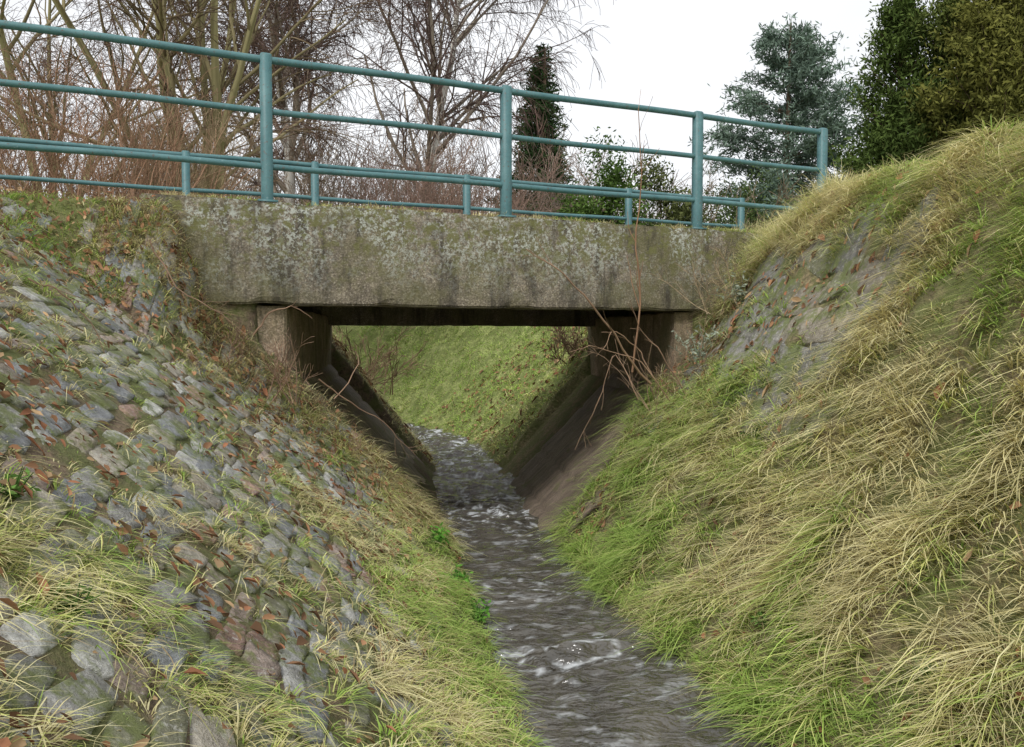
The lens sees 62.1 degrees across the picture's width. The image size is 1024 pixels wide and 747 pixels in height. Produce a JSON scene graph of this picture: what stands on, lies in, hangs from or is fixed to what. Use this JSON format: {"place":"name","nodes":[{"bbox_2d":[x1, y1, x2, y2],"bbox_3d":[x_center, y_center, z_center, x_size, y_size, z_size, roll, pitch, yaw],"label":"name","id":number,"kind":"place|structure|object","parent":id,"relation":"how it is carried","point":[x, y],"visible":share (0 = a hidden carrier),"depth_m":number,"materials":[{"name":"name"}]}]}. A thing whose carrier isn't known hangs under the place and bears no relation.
{"place":"outdoors","nodes":[
{"label":"outdoors","id":0,"kind":"place"},
{"bbox_2d":[0,0,991,225],"label":"sky","id":1,"kind":"structure","parent":0,"point":[668,51],"materials":[{"name":"white"}]},
{"bbox_2d":[0,112,1023,746],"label":"ground","id":2,"kind":"structure","parent":0,"point":[582,384],"depth_m":4.21,"materials":[{"name":"green plant"}]},
{"bbox_2d":[0,466,40,499],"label":"green weed","id":3,"kind":"object","parent":2,"relation":"on","point":[16,486],"visible":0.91,"depth_m":2.21,"materials":[{"name":"green plant"}]},
{"bbox_2d":[46,579,101,621],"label":"green weed","id":4,"kind":"object","parent":2,"relation":"on","point":[84,591],"visible":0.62,"depth_m":1.92,"materials":[{"name":"green plant"}]},
{"bbox_2d":[0,70,279,200],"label":"bare shrub","id":5,"kind":"object","parent":2,"relation":"on","point":[195,148],"visible":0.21,"depth_m":12.55,"materials":[{"name":"brown plant"}]},
{"bbox_2d":[0,4,342,201],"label":"bare shrub","id":6,"kind":"object","parent":2,"relation":"on","point":[62,168],"visible":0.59,"depth_m":11.19,"materials":[{"name":"brown plant"}]},
{"bbox_2d":[0,0,347,197],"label":"bare tree","id":7,"kind":"object","parent":2,"relation":"on","point":[8,63],"visible":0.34,"depth_m":18.88,"materials":[{"name":"brown plant"}]},
{"bbox_2d":[0,0,439,203],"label":"bare tree","id":8,"kind":"object","parent":2,"relation":"on","point":[216,76],"visible":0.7,"depth_m":13.89,"materials":[{"name":"brown plant"}]},
{"bbox_2d":[28,239,421,456],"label":"bramble twigs","id":9,"kind":"object","parent":2,"relation":"on","point":[256,330],"visible":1,"depth_m":5.03,"materials":[{"name":"brown plant"}]},
{"bbox_2d":[0,197,455,746],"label":"stone paving","id":10,"kind":"structure","parent":2,"relation":"on","point":[90,685],"depth_m":3.00,"materials":[{"name":"grey stone"}]},
{"bbox_2d":[0,199,510,746],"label":"moss","id":11,"kind":"object","parent":2,"relation":"on","point":[196,541],"visible":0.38,"depth_m":3.44,"materials":[{"name":"green plant"}]},
{"bbox_2d":[0,61,526,205],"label":"background trees","id":12,"kind":"object","parent":2,"relation":"on","point":[228,145],"visible":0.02,"depth_m":51.27,"materials":[{"name":"brown plant"}]},
{"bbox_2d":[208,322,321,407],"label":"dry weeds","id":13,"kind":"object","parent":2,"relation":"on","point":[277,369],"visible":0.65,"depth_m":5.77,"materials":[{"name":"brown plant"}]},
{"bbox_2d":[131,0,403,202],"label":"birch tree","id":14,"kind":"object","parent":2,"relation":"on","point":[290,176],"visible":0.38,"depth_m":20.69,"materials":[{"name":"plant"}]},
{"bbox_2d":[0,186,551,746],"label":"grass","id":15,"kind":"structure","parent":2,"relation":"on","point":[466,730],"depth_m":3.40,"materials":[{"name":"green plant"}]},
{"bbox_2d":[89,61,519,213],"bbox_3d":[-4.826,-4.526,22.191,10.494,5.448,7.842,0,3,0],"label":"bare shrub","id":16,"kind":"object","parent":2,"relation":"on","point":[321,194],"visible":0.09,"depth_m":20.80,"materials":[{"name":"brown plant"}]},
{"bbox_2d":[332,325,430,394],"bbox_3d":[-2.791,-0.332,12.389,3.506,1.359,2.931,2,3,31],"label":"bramble shrub","id":17,"kind":"object","parent":2,"relation":"on","point":[384,357],"visible":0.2,"depth_m":12.18,"materials":[{"name":"brown plant"}]},
{"bbox_2d":[425,522,450,547],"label":"green weed","id":18,"kind":"object","parent":2,"relation":"on","point":[440,537],"visible":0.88,"depth_m":6.05,"materials":[{"name":"green plant"}]},
{"bbox_2d":[139,193,761,547],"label":"concrete bridge","id":19,"kind":"structure","parent":2,"relation":"on","point":[328,268],"depth_m":7.13,"materials":[{"name":"grey concrete"}]},
{"bbox_2d":[0,136,744,231],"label":"metal railing","id":20,"kind":"object","parent":19,"relation":"on","point":[466,207],"visible":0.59,"depth_m":9.77,"materials":[{"name":"teal metal"}]},
{"bbox_2d":[0,20,827,228],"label":"metal railing","id":21,"kind":"object","parent":19,"relation":"on","point":[267,166],"visible":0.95,"depth_m":6.59,"materials":[{"name":"teal metal"}]},
{"bbox_2d":[441,564,472,584],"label":"green weed","id":22,"kind":"object","parent":2,"relation":"on","point":[461,575],"visible":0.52,"depth_m":5.45,"materials":[{"name":"green plant"}]},
{"bbox_2d":[327,105,587,218],"bbox_3d":[-1.569,-3.766,18.872,6.042,4.231,5.269,1,3,21],"label":"bare shrub","id":23,"kind":"object","parent":2,"relation":"on","point":[422,190],"visible":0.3,"depth_m":18.46,"materials":[{"name":"brown plant"}]},
{"bbox_2d":[302,0,613,199],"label":"birch tree","id":24,"kind":"object","parent":2,"relation":"on","point":[434,66],"visible":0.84,"depth_m":25.96,"materials":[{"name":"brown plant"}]},
{"bbox_2d":[159,188,759,466],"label":"grass","id":25,"kind":"structure","parent":2,"relation":"on","point":[479,339],"depth_m":14.41,"materials":[{"name":"green plant"}]},
{"bbox_2d":[465,594,490,623],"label":"green weed","id":26,"kind":"object","parent":2,"relation":"on","point":[480,616],"visible":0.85,"depth_m":4.98,"materials":[{"name":"green plant"}]},
{"bbox_2d":[355,125,651,218],"bbox_3d":[-0.382,-4.652,25.819,9.390,5.368,6.370,0,3,0],"label":"bare shrub","id":27,"kind":"object","parent":2,"relation":"on","point":[553,202],"visible":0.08,"depth_m":25.03,"materials":[{"name":"brown plant"}]},
{"bbox_2d":[0,129,1023,746],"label":"fallen leaves","id":28,"kind":"object","parent":2,"relation":"on","point":[154,535],"visible":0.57,"depth_m":4.72,"materials":[{"name":"brown plant"}]},
{"bbox_2d":[484,42,580,216],"bbox_3d":[0.942,-6.814,30.463,4.647,10.139,4.543,1,3,22],"label":"spruce tree","id":29,"kind":"object","parent":2,"relation":"on","point":[552,122],"visible":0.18,"depth_m":30.21,"materials":[{"name":"green plant"}]},
{"bbox_2d":[536,326,589,366],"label":"bramble shrub","id":30,"kind":"object","parent":2,"relation":"on","point":[567,343],"visible":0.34,"depth_m":11.99,"materials":[{"name":"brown plant"}]},
{"bbox_2d":[529,176,614,221],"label":"laurel shrub","id":31,"kind":"object","parent":2,"relation":"on","point":[557,199],"depth_m":26.57,"materials":[{"name":"green plant"}]},
{"bbox_2d":[513,236,686,448],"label":"bramble twigs","id":32,"kind":"object","parent":2,"relation":"on","point":[620,345],"visible":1,"depth_m":6.51,"materials":[{"name":"brown plant"}]},
{"bbox_2d":[552,126,654,225],"bbox_3d":[2.494,-3.930,20.747,3.456,4.289,2.774,0,3,0],"label":"laurel shrub","id":33,"kind":"object","parent":2,"relation":"on","point":[611,180],"visible":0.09,"depth_m":20.64,"materials":[{"name":"green plant"}]},
{"bbox_2d":[627,91,658,372],"bbox_3d":[1.000,-1.152,6.773,0.215,2.282,0.368,-1,3,-29],"label":"dry stalk","id":34,"kind":"object","parent":2,"relation":"on","point":[639,304],"visible":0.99,"depth_m":6.74,"materials":[{"name":"brown plant"}]},
{"bbox_2d":[581,319,724,414],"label":"dry weeds","id":35,"kind":"object","parent":2,"relation":"on","point":[679,372],"visible":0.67,"depth_m":6.87,"materials":[{"name":"brown plant"}]},
{"bbox_2d":[618,154,718,228],"bbox_3d":[3.890,-3.734,21.762,3.733,3.806,2.583,0,3,0],"label":"laurel shrub","id":36,"kind":"object","parent":2,"relation":"on","point":[676,210],"visible":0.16,"depth_m":21.54,"materials":[{"name":"green plant"}]},
{"bbox_2d":[554,140,811,230],"bbox_3d":[4.364,-4.182,24.092,6.577,4.584,7.484,0,3,0],"label":"bare shrub","id":37,"kind":"object","parent":2,"relation":"on","point":[709,190],"visible":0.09,"depth_m":22.85,"materials":[{"name":"brown plant"}]},
{"bbox_2d":[669,325,718,362],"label":"silver weed","id":38,"kind":"object","parent":2,"relation":"on","point":[696,352],"visible":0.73,"depth_m":7.11,"materials":[{"name":"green plant"}]},
{"bbox_2d":[649,245,760,314],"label":"dry weeds","id":39,"kind":"object","parent":2,"relation":"on","point":[719,284],"visible":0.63,"depth_m":7.27,"materials":[{"name":"brown plant"}]},
{"bbox_2d":[708,271,748,302],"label":"silver weed","id":40,"kind":"object","parent":2,"relation":"on","point":[739,292],"visible":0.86,"depth_m":7.25,"materials":[{"name":"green plant"}]},
{"bbox_2d":[740,427,760,439],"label":"green weed","id":41,"kind":"object","parent":2,"relation":"on","point":[755,433],"visible":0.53,"depth_m":5.21,"materials":[{"name":"green plant"}]},
{"bbox_2d":[702,166,803,230],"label":"laurel shrub","id":42,"kind":"object","parent":2,"relation":"on","point":[750,216],"visible":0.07,"depth_m":27.61,"materials":[{"name":"green plant"}]},
{"bbox_2d":[750,607,770,626],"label":"green weed","id":43,"kind":"object","parent":2,"relation":"on","point":[760,612],"visible":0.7,"depth_m":4.03,"materials":[{"name":"green plant"}]},
{"bbox_2d":[688,13,879,227],"bbox_3d":[10.255,-7.301,30.703,7.598,11.260,10.412,1,3,27],"label":"cedar tree","id":44,"kind":"object","parent":2,"relation":"on","point":[800,62],"visible":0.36,"depth_m":29.99,"materials":[{"name":"green plant"}]},
{"bbox_2d":[639,185,942,449],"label":"stone paving","id":45,"kind":"structure","parent":2,"relation":"on","point":[845,261],"depth_m":5.56,"materials":[{"name":"grey stone"}]},
{"bbox_2d":[828,0,974,180],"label":"yew tree","id":46,"kind":"object","parent":2,"relation":"on","point":[893,17],"visible":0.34,"depth_m":15.51,"materials":[{"name":"green plant"}]},
{"bbox_2d":[913,648,938,676],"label":"green weed","id":47,"kind":"object","parent":2,"relation":"on","point":[926,668],"visible":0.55,"depth_m":3.16,"materials":[{"name":"green plant"}]},
{"bbox_2d":[869,0,1016,167],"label":"yew tree","id":48,"kind":"object","parent":2,"relation":"on","point":[942,13],"visible":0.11,"depth_m":14.94,"materials":[{"name":"green plant"}]},
{"bbox_2d":[901,0,1023,158],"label":"yew tree","id":49,"kind":"object","parent":2,"relation":"on","point":[988,41],"visible":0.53,"depth_m":13.81,"materials":[{"name":"green plant"}]},
{"bbox_2d":[403,423,778,746],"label":"stream water","id":50,"kind":"structure","parent":0,"point":[592,690],"depth_m":4.69,"materials":[{"name":"grey liquid"}]},
{"bbox_2d":[799,177,833,200],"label":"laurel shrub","id":51,"kind":"object","parent":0,"point":[808,193],"depth_m":19.85,"materials":[{"name":"green plant"}]}
]}

